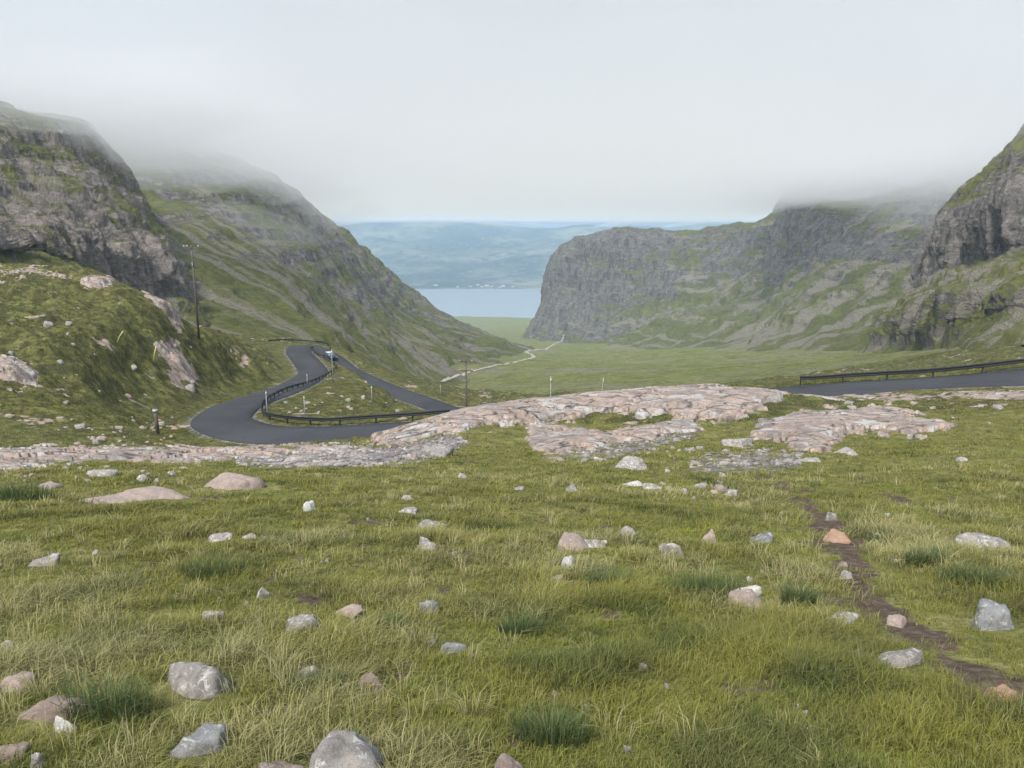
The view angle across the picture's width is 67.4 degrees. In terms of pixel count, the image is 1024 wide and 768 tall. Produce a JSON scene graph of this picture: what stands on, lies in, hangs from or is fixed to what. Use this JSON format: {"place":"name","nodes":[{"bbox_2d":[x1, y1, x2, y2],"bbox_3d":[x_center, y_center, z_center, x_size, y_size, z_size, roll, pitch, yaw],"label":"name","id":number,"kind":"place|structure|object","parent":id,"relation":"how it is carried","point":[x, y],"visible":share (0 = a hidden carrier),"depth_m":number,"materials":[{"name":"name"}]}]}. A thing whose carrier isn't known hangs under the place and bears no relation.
{"place":"outdoors","nodes":[
{"label":"outdoors","id":0,"kind":"place"},
{"bbox_2d":[0,101,213,326],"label":"mountain","id":1,"kind":"structure","parent":0,"point":[71,194],"depth_m":264.22,"materials":[{"name":"stone"}]},
{"bbox_2d":[30,78,541,385],"bbox_3d":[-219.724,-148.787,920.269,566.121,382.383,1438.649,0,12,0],"label":"mountain","id":2,"kind":"structure","parent":0,"point":[274,255],"depth_m":635.94,"materials":[{"name":"plant"}]},
{"bbox_2d":[415,289,540,317],"bbox_3d":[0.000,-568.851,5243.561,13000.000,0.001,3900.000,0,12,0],"label":"water","id":3,"kind":"structure","parent":0,"point":[520,303],"depth_m":5187.60,"materials":[{"name":"blue liquid"}]},
{"bbox_2d":[441,349,542,381],"bbox_3d":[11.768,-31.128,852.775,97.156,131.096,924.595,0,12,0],"label":"path","id":4,"kind":"structure","parent":0,"point":[463,374],"depth_m":519.62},
{"bbox_2d":[0,263,1023,767],"bbox_3d":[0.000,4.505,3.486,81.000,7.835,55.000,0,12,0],"label":"ground","id":5,"kind":"structure","parent":0,"point":[930,632],"depth_m":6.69,"materials":[{"name":"plant"}]},
{"bbox_2d":[0,640,13,649],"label":"stone","id":6,"kind":"object","parent":5,"relation":"on","point":[9,642],"visible":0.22,"depth_m":4.25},
{"bbox_2d":[0,742,29,764],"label":"stone","id":7,"kind":"object","parent":5,"relation":"on","point":[10,749],"visible":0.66,"depth_m":2.86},
{"bbox_2d":[0,671,37,691],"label":"stone","id":8,"kind":"object","parent":5,"relation":"on","point":[9,680],"visible":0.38,"depth_m":3.60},
{"bbox_2d":[0,476,58,501],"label":"rush tussock","id":9,"kind":"object","parent":5,"relation":"on","point":[10,493],"visible":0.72,"depth_m":11.48,"materials":[{"name":"green plant"}]},
{"bbox_2d":[30,752,46,767],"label":"stone","id":10,"kind":"object","parent":5,"relation":"on","point":[38,758],"visible":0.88,"depth_m":2.80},
{"bbox_2d":[28,552,59,566],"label":"stone","id":11,"kind":"object","parent":5,"relation":"on","point":[55,557],"visible":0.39,"depth_m":6.61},
{"bbox_2d":[37,481,62,488],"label":"stone","id":12,"kind":"object","parent":5,"relation":"on","point":[51,483],"visible":0.34,"depth_m":13.33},
{"bbox_2d":[17,695,94,721],"bbox_3d":[-1.935,1.418,3.283,0.280,0.125,0.155,-2,18,1],"label":"stone","id":13,"kind":"object","parent":5,"relation":"on","point":[33,712],"visible":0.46,"depth_m":3.25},
{"bbox_2d":[54,715,77,732],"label":"stone","id":14,"kind":"object","parent":5,"relation":"on","point":[61,725],"visible":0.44,"depth_m":3.13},
{"bbox_2d":[87,469,118,475],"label":"stone","id":15,"kind":"object","parent":5,"relation":"on","point":[107,472],"visible":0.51,"depth_m":15.17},
{"bbox_2d":[40,653,169,725],"bbox_3d":[-1.743,1.349,3.336,0.573,0.281,0.553,0,12,0],"label":"rush tussock","id":16,"kind":"object","parent":5,"relation":"on","point":[121,702],"visible":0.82,"depth_m":3.31,"materials":[{"name":"green plant"}]},
{"bbox_2d":[78,486,189,503],"bbox_3d":[-5.597,1.771,11.621,2.050,0.360,0.770,3,13,-7],"label":"boulder","id":17,"kind":"object","parent":5,"relation":"on","point":[137,494],"visible":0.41,"depth_m":11.52,"materials":[{"name":"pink stone"}]},
{"bbox_2d":[136,474,147,481],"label":"stone","id":18,"kind":"object","parent":5,"relation":"on","point":[141,477],"visible":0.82,"depth_m":13.99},
{"bbox_2d":[166,722,227,757],"bbox_3d":[-1.242,1.441,3.018,0.244,0.210,0.178,-1,12,-17],"label":"stone","id":19,"kind":"object","parent":5,"relation":"on","point":[207,735],"visible":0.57,"depth_m":2.95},
{"bbox_2d":[167,662,232,698],"bbox_3d":[-1.532,1.493,3.698,0.360,0.311,0.333,11,16,43],"label":"boulder","id":20,"kind":"object","parent":5,"relation":"on","point":[196,676],"visible":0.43,"depth_m":3.63,"materials":[{"name":"grey stone"}]},
{"bbox_2d":[202,610,224,621],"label":"stone","id":21,"kind":"object","parent":5,"relation":"on","point":[214,613],"visible":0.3,"depth_m":4.91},
{"bbox_2d":[175,548,257,582],"bbox_3d":[-2.465,1.520,6.325,0.750,0.261,0.593,0,12,0],"label":"rush tussock","id":22,"kind":"object","parent":5,"relation":"on","point":[218,568],"visible":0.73,"depth_m":6.37,"materials":[{"name":"green plant"}]},
{"bbox_2d":[207,532,232,541],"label":"stone","id":23,"kind":"object","parent":5,"relation":"on","point":[221,536],"visible":0.57,"depth_m":8.03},
{"bbox_2d":[203,472,264,489],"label":"boulder","id":24,"kind":"object","parent":5,"relation":"on","point":[229,481],"visible":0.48,"depth_m":13.25,"materials":[{"name":"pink stone"}]},
{"bbox_2d":[242,533,256,539],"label":"stone","id":25,"kind":"object","parent":5,"relation":"on","point":[249,535],"visible":0.41,"depth_m":8.00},
{"bbox_2d":[257,587,270,598],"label":"stone","id":26,"kind":"object","parent":5,"relation":"on","point":[263,592],"visible":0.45,"depth_m":5.47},
{"bbox_2d":[258,760,304,767],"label":"boulder","id":27,"kind":"object","parent":5,"relation":"on","point":[274,764],"visible":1,"depth_m":2.72,"materials":[{"name":"brown stone"}]},
{"bbox_2d":[284,455,317,460],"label":"stone","id":28,"kind":"object","parent":5,"relation":"on","point":[302,457],"visible":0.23,"depth_m":21.29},
{"bbox_2d":[286,613,322,634],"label":"stone","id":29,"kind":"object","parent":5,"relation":"on","point":[301,621],"visible":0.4,"depth_m":4.60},
{"bbox_2d":[303,500,315,510],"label":"stone","id":30,"kind":"object","parent":5,"relation":"on","point":[308,506],"visible":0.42,"depth_m":9.61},
{"bbox_2d":[298,665,320,678],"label":"stone","id":31,"kind":"object","parent":5,"relation":"on","point":[311,669],"visible":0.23,"depth_m":3.83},
{"bbox_2d":[276,662,352,695],"bbox_3d":[-0.927,1.426,3.668,0.397,0.158,0.307,0,12,0],"label":"rush tussock","id":32,"kind":"object","parent":5,"relation":"on","point":[317,675],"visible":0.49,"depth_m":3.68,"materials":[{"name":"green plant"}]},
{"bbox_2d":[309,730,384,767],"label":"boulder","id":33,"kind":"object","parent":5,"relation":"on","point":[343,749],"visible":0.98,"depth_m":2.73,"materials":[{"name":"grey stone"}]},
{"bbox_2d":[334,604,364,618],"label":"stone","id":34,"kind":"object","parent":5,"relation":"on","point":[357,607],"visible":0.44,"depth_m":4.99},
{"bbox_2d":[359,671,382,692],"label":"stone","id":35,"kind":"object","parent":5,"relation":"on","point":[372,678],"visible":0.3,"depth_m":3.64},
{"bbox_2d":[344,605,415,633],"bbox_3d":[-0.784,1.456,4.664,0.477,0.202,0.369,0,12,0],"label":"rush tussock","id":36,"kind":"object","parent":5,"relation":"on","point":[387,620],"visible":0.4,"depth_m":4.70,"materials":[{"name":"green plant"}]},
{"bbox_2d":[399,507,417,513],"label":"stone","id":37,"kind":"object","parent":5,"relation":"on","point":[411,509],"visible":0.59,"depth_m":9.97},
{"bbox_2d":[417,536,435,549],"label":"stone","id":38,"kind":"object","parent":5,"relation":"on","point":[425,541],"visible":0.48,"depth_m":7.16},
{"bbox_2d":[419,599,438,612],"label":"stone","id":39,"kind":"object","parent":5,"relation":"on","point":[433,604],"visible":0.38,"depth_m":5.04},
{"bbox_2d":[418,519,446,527],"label":"stone","id":40,"kind":"object","parent":5,"relation":"on","point":[428,521],"visible":0.29,"depth_m":9.01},
{"bbox_2d":[421,443,454,457],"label":"stone","id":41,"kind":"object","parent":5,"relation":"on","point":[441,449],"visible":0.49,"depth_m":22.05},
{"bbox_2d":[441,642,466,653],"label":"stone","id":42,"kind":"object","parent":5,"relation":"on","point":[455,645],"visible":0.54,"depth_m":4.22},
{"bbox_2d":[494,753,522,767],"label":"boulder","id":43,"kind":"object","parent":5,"relation":"on","point":[504,760],"visible":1,"depth_m":2.78,"materials":[{"name":"brown stone"}]},
{"bbox_2d":[513,486,524,489],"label":"stone","id":44,"kind":"object","parent":5,"relation":"on","point":[520,487],"visible":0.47,"depth_m":12.96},
{"bbox_2d":[491,608,548,637],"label":"rush tussock","id":45,"kind":"object","parent":5,"relation":"on","point":[509,625],"visible":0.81,"depth_m":4.64,"materials":[{"name":"green plant"}]},
{"bbox_2d":[498,686,608,751],"bbox_3d":[0.172,1.372,3.093,0.492,0.248,0.404,0,12,0],"label":"rush tussock","id":46,"kind":"object","parent":5,"relation":"on","point":[557,734],"visible":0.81,"depth_m":3.09,"materials":[{"name":"green plant"}]},
{"bbox_2d":[561,555,573,568],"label":"stone","id":47,"kind":"object","parent":5,"relation":"on","point":[569,559],"visible":0.41,"depth_m":6.61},
{"bbox_2d":[565,484,576,491],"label":"stone","id":48,"kind":"object","parent":5,"relation":"on","point":[572,487],"visible":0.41,"depth_m":12.56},
{"bbox_2d":[557,532,587,550],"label":"boulder","id":49,"kind":"object","parent":5,"relation":"on","point":[566,538],"visible":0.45,"depth_m":7.41,"materials":[{"name":"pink stone"}]},
{"bbox_2d":[584,539,606,547],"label":"stone","id":50,"kind":"object","parent":5,"relation":"on","point":[595,543],"visible":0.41,"depth_m":7.48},
{"bbox_2d":[579,563,636,587],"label":"rush tussock","id":51,"kind":"object","parent":5,"relation":"on","point":[589,578],"visible":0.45,"depth_m":5.99,"materials":[{"name":"green plant"}]},
{"bbox_2d":[525,415,705,460],"bbox_3d":[4.164,1.782,26.454,7.832,1.845,12.758,0,12,0],"label":"rock outcrop","id":52,"kind":"object","parent":5,"relation":"on","point":[550,438],"visible":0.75,"depth_m":27.18,"materials":[{"name":"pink stone"}]},
{"bbox_2d":[618,525,634,538],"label":"stone","id":53,"kind":"object","parent":5,"relation":"on","point":[627,528],"visible":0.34,"depth_m":8.23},
{"bbox_2d":[623,745,631,753],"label":"stone","id":54,"kind":"object","parent":5,"relation":"on","point":[629,748],"visible":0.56,"depth_m":2.98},
{"bbox_2d":[615,456,647,469],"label":"stone","id":55,"kind":"object","parent":5,"relation":"on","point":[631,462],"visible":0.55,"depth_m":17.34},
{"bbox_2d":[623,480,641,485],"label":"stone","id":56,"kind":"object","parent":5,"relation":"on","point":[637,482],"visible":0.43,"depth_m":14.00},
{"bbox_2d":[638,663,648,672],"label":"stone","id":57,"kind":"object","parent":5,"relation":"on","point":[644,666],"visible":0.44,"depth_m":3.85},
{"bbox_2d":[642,483,662,488],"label":"stone","id":58,"kind":"object","parent":5,"relation":"on","point":[651,485],"visible":0.52,"depth_m":12.88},
{"bbox_2d":[659,543,682,555],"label":"boulder","id":59,"kind":"object","parent":5,"relation":"on","point":[665,546],"visible":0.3,"depth_m":7.11,"materials":[{"name":"grey stone"}]},
{"bbox_2d":[694,482,707,488],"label":"stone","id":60,"kind":"object","parent":5,"relation":"on","point":[703,484],"visible":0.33,"depth_m":13.23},
{"bbox_2d":[660,560,758,597],"bbox_3d":[1.471,1.483,5.761,0.787,0.306,0.668,0,12,0],"label":"rush tussock","id":61,"kind":"object","parent":5,"relation":"on","point":[691,583],"visible":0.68,"depth_m":5.79,"materials":[{"name":"green plant"}]},
{"bbox_2d":[702,529,716,543],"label":"stone","id":62,"kind":"object","parent":5,"relation":"on","point":[710,534],"visible":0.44,"depth_m":7.55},
{"bbox_2d":[715,484,727,490],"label":"stone","id":63,"kind":"object","parent":5,"relation":"on","point":[720,487],"visible":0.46,"depth_m":12.87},
{"bbox_2d":[724,489,738,495],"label":"stone","id":64,"kind":"object","parent":5,"relation":"on","point":[729,491],"visible":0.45,"depth_m":12.53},
{"bbox_2d":[721,438,752,446],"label":"stone","id":65,"kind":"object","parent":5,"relation":"on","point":[741,442],"visible":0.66,"depth_m":24.14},
{"bbox_2d":[728,589,761,608],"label":"stone","id":66,"kind":"object","parent":5,"relation":"on","point":[751,592],"visible":0.47,"depth_m":5.39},
{"bbox_2d":[736,585,762,595],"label":"stone","id":67,"kind":"object","parent":5,"relation":"on","point":[757,590],"visible":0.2,"depth_m":5.61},
{"bbox_2d":[750,531,773,542],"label":"stone","id":68,"kind":"object","parent":5,"relation":"on","point":[769,536],"visible":0.39,"depth_m":7.80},
{"bbox_2d":[775,574,827,607],"bbox_3d":[2.012,1.458,5.298,0.472,0.240,0.484,5,13,23],"label":"rush tussock","id":69,"kind":"object","parent":5,"relation":"on","point":[805,595],"visible":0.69,"depth_m":5.30,"materials":[{"name":"green plant"}]},
{"bbox_2d":[797,457,820,461],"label":"stone","id":70,"kind":"object","parent":5,"relation":"on","point":[812,459],"visible":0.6,"depth_m":18.76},
{"bbox_2d":[824,512,837,520],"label":"stone","id":71,"kind":"object","parent":5,"relation":"on","point":[830,516],"visible":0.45,"depth_m":9.35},
{"bbox_2d":[822,528,851,543],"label":"stone","id":72,"kind":"object","parent":5,"relation":"on","point":[833,535],"visible":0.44,"depth_m":7.81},
{"bbox_2d":[825,611,859,624],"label":"stone","id":73,"kind":"object","parent":5,"relation":"on","point":[849,617],"visible":0.2,"depth_m":4.86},
{"bbox_2d":[837,561,847,566],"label":"stone","id":74,"kind":"object","parent":5,"relation":"on","point":[844,563],"visible":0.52,"depth_m":6.50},
{"bbox_2d":[833,447,857,455],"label":"stone","id":75,"kind":"object","parent":5,"relation":"on","point":[847,450],"visible":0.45,"depth_m":21.18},
{"bbox_2d":[839,570,852,578],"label":"stone","id":76,"kind":"object","parent":5,"relation":"on","point":[848,574],"visible":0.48,"depth_m":6.17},
{"bbox_2d":[865,531,897,543],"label":"rush tussock","id":77,"kind":"object","parent":5,"relation":"on","point":[877,537],"visible":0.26,"depth_m":7.75,"materials":[{"name":"green plant"}]},
{"bbox_2d":[886,614,906,627],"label":"stone","id":78,"kind":"object","parent":5,"relation":"on","point":[898,620],"visible":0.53,"depth_m":4.73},
{"bbox_2d":[877,647,922,667],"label":"stone","id":79,"kind":"object","parent":5,"relation":"on","point":[911,656],"visible":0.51,"depth_m":3.96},
{"bbox_2d":[899,541,953,568],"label":"rush tussock","id":80,"kind":"object","parent":5,"relation":"on","point":[926,555],"visible":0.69,"depth_m":6.42,"materials":[{"name":"green plant"}]},
{"bbox_2d":[955,457,967,460],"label":"stone","id":81,"kind":"object","parent":5,"relation":"on","point":[961,459],"visible":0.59,"depth_m":18.05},
{"bbox_2d":[932,552,1020,589],"bbox_3d":[3.509,1.425,5.835,0.697,0.319,0.603,5,13,23],"label":"rush tussock","id":82,"kind":"object","parent":5,"relation":"on","point":[963,573],"visible":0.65,"depth_m":5.79,"materials":[{"name":"green plant"}]},
{"bbox_2d":[953,532,1010,548],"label":"boulder","id":83,"kind":"object","parent":5,"relation":"on","point":[979,537],"visible":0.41,"depth_m":7.50,"materials":[{"name":"stone"}]},
{"bbox_2d":[970,598,1013,630],"bbox_3d":[2.935,1.518,4.716,0.283,0.331,0.291,-3,12,-16],"label":"boulder","id":84,"kind":"object","parent":5,"relation":"on","point":[1001,612],"visible":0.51,"depth_m":4.68,"materials":[{"name":"grey stone"}]},
{"bbox_2d":[981,684,1021,701],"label":"stone","id":85,"kind":"object","parent":5,"relation":"on","point":[1001,687],"visible":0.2,"depth_m":3.51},
{"bbox_2d":[0,263,1023,447],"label":"hillside","id":86,"kind":"structure","parent":0,"point":[273,360],"depth_m":83.39,"materials":[{"name":"plant"}]},
{"bbox_2d":[0,354,38,385],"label":"rock outcrop","id":87,"kind":"object","parent":86,"relation":"on","point":[18,371],"visible":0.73,"depth_m":58.76,"materials":[{"name":"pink stone"}]},
{"bbox_2d":[0,264,47,283],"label":"rock outcrop","id":88,"kind":"object","parent":86,"relation":"on","point":[22,275],"visible":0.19,"depth_m":99.87,"materials":[{"name":"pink stone"}]},
{"bbox_2d":[43,321,53,327],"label":"stone","id":89,"kind":"object","parent":86,"relation":"on","point":[46,324],"visible":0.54,"depth_m":78.68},
{"bbox_2d":[74,423,85,428],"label":"stone","id":90,"kind":"object","parent":86,"relation":"on","point":[79,426],"visible":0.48,"depth_m":42.50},
{"bbox_2d":[80,276,112,289],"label":"rock outcrop","id":91,"kind":"object","parent":86,"relation":"on","point":[94,282],"visible":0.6,"depth_m":99.46,"materials":[{"name":"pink stone"}]},
{"bbox_2d":[152,408,159,433],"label":"wooden post","id":92,"kind":"object","parent":86,"relation":"on","point":[156,422],"visible":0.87,"depth_m":43.52,"materials":[{"name":"grey wood"}]},
{"bbox_2d":[142,290,181,318],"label":"rock outcrop","id":93,"kind":"object","parent":86,"relation":"on","point":[167,308],"visible":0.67,"depth_m":103.07,"materials":[{"name":"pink stone"}]},
{"bbox_2d":[153,341,199,380],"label":"rock outcrop","id":94,"kind":"object","parent":86,"relation":"on","point":[163,349],"visible":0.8,"depth_m":93.43,"materials":[{"name":"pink stone"}]},
{"bbox_2d":[0,440,374,471],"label":"rock outcrop","id":95,"kind":"object","parent":86,"relation":"on","point":[27,457],"visible":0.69,"depth_m":26.65,"materials":[{"name":"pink stone"}]},
{"bbox_2d":[185,384,195,392],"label":"stone","id":96,"kind":"object","parent":86,"relation":"on","point":[190,387],"visible":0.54,"depth_m":90.22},
{"bbox_2d":[183,245,199,338],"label":"utility pole","id":97,"kind":"object","parent":86,"relation":"on","point":[196,308],"visible":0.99,"depth_m":107.77,"materials":[{"name":"brown wood"}]},
{"bbox_2d":[268,339,330,349],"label":"crash barrier","id":98,"kind":"object","parent":86,"relation":"on","point":[279,340],"visible":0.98,"depth_m":190.15,"materials":[{"name":"metal"}]},
{"bbox_2d":[459,360,472,406],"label":"utility pole","id":99,"kind":"object","parent":86,"relation":"on","point":[465,361],"visible":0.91,"depth_m":120.09,"materials":[{"name":"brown wood"}]},
{"bbox_2d":[236,431,803,467],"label":"gravel","id":100,"kind":"structure","parent":86,"relation":"on","point":[342,459],"depth_m":21.93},
{"bbox_2d":[369,383,790,452],"bbox_3d":[5.475,2.738,37.330,25.516,7.145,28.000,0,12,0],"label":"rock outcrop","id":101,"kind":"object","parent":86,"relation":"on","point":[722,403],"visible":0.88,"depth_m":32.92,"materials":[{"name":"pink stone"}]},
{"bbox_2d":[765,392,782,402],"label":"stone","id":102,"kind":"object","parent":101,"relation":"on","point":[776,397],"visible":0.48,"depth_m":35.15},
{"bbox_2d":[749,402,956,453],"bbox_3d":[12.527,1.431,28.510,7.213,2.189,17.245,6,13,29],"label":"rock outcrop","id":103,"kind":"object","parent":86,"relation":"on","point":[815,430],"visible":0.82,"depth_m":27.62,"materials":[{"name":"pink stone"}]},
{"bbox_2d":[796,392,914,401],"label":"rock outcrop","id":104,"kind":"object","parent":86,"relation":"on","point":[865,396],"visible":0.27,"depth_m":41.38,"materials":[{"name":"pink stone"}]},
{"bbox_2d":[799,358,1023,385],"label":"crash barrier","id":105,"kind":"object","parent":86,"relation":"on","point":[952,368],"visible":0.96,"depth_m":61.75,"materials":[{"name":"metal"}]},
{"bbox_2d":[937,389,1023,406],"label":"rock outcrop","id":106,"kind":"object","parent":86,"relation":"on","point":[1011,393],"visible":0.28,"depth_m":37.88,"materials":[{"name":"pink stone"}]},
{"bbox_2d":[992,404,1003,409],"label":"stone","id":107,"kind":"object","parent":86,"relation":"on","point":[997,406],"visible":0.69,"depth_m":32.11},
{"bbox_2d":[0,0,1023,227],"label":"sky","id":108,"kind":"structure","parent":0,"point":[519,113],"materials":[{"name":"white"}]},
{"bbox_2d":[333,220,722,288],"bbox_3d":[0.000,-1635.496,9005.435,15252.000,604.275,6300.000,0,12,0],"label":"hills","id":109,"kind":"structure","parent":0,"point":[461,254],"depth_m":8643.46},
{"bbox_2d":[190,345,1023,444],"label":"road","id":110,"kind":"structure","parent":0,"point":[232,420],"depth_m":66.11,"materials":[{"name":"asphalt"}]},
{"bbox_2d":[323,351,336,358],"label":"car","id":111,"kind":"object","parent":110,"relation":"on","point":[327,354],"visible":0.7,"depth_m":174.17,"materials":[{"name":"blue paint"}]},
{"bbox_2d":[260,349,449,425],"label":"crash barrier","id":112,"kind":"object","parent":110,"relation":"on","point":[339,419],"visible":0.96,"depth_m":67.29,"materials":[{"name":"metal"}]},
{"bbox_2d":[450,316,958,394],"bbox_3d":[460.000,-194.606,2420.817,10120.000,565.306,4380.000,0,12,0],"label":"valley","id":113,"kind":"structure","parent":0,"point":[579,367],"depth_m":478.66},
{"bbox_2d":[520,118,1023,352],"bbox_3d":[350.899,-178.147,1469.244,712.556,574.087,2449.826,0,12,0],"label":"mountain","id":114,"kind":"structure","parent":0,"point":[823,255],"depth_m":1229.67,"materials":[{"name":"stone"}]},
{"bbox_2d":[862,124,1023,353],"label":"mountain","id":115,"kind":"structure","parent":0,"point":[965,289],"depth_m":331.61,"materials":[{"name":"stone"}]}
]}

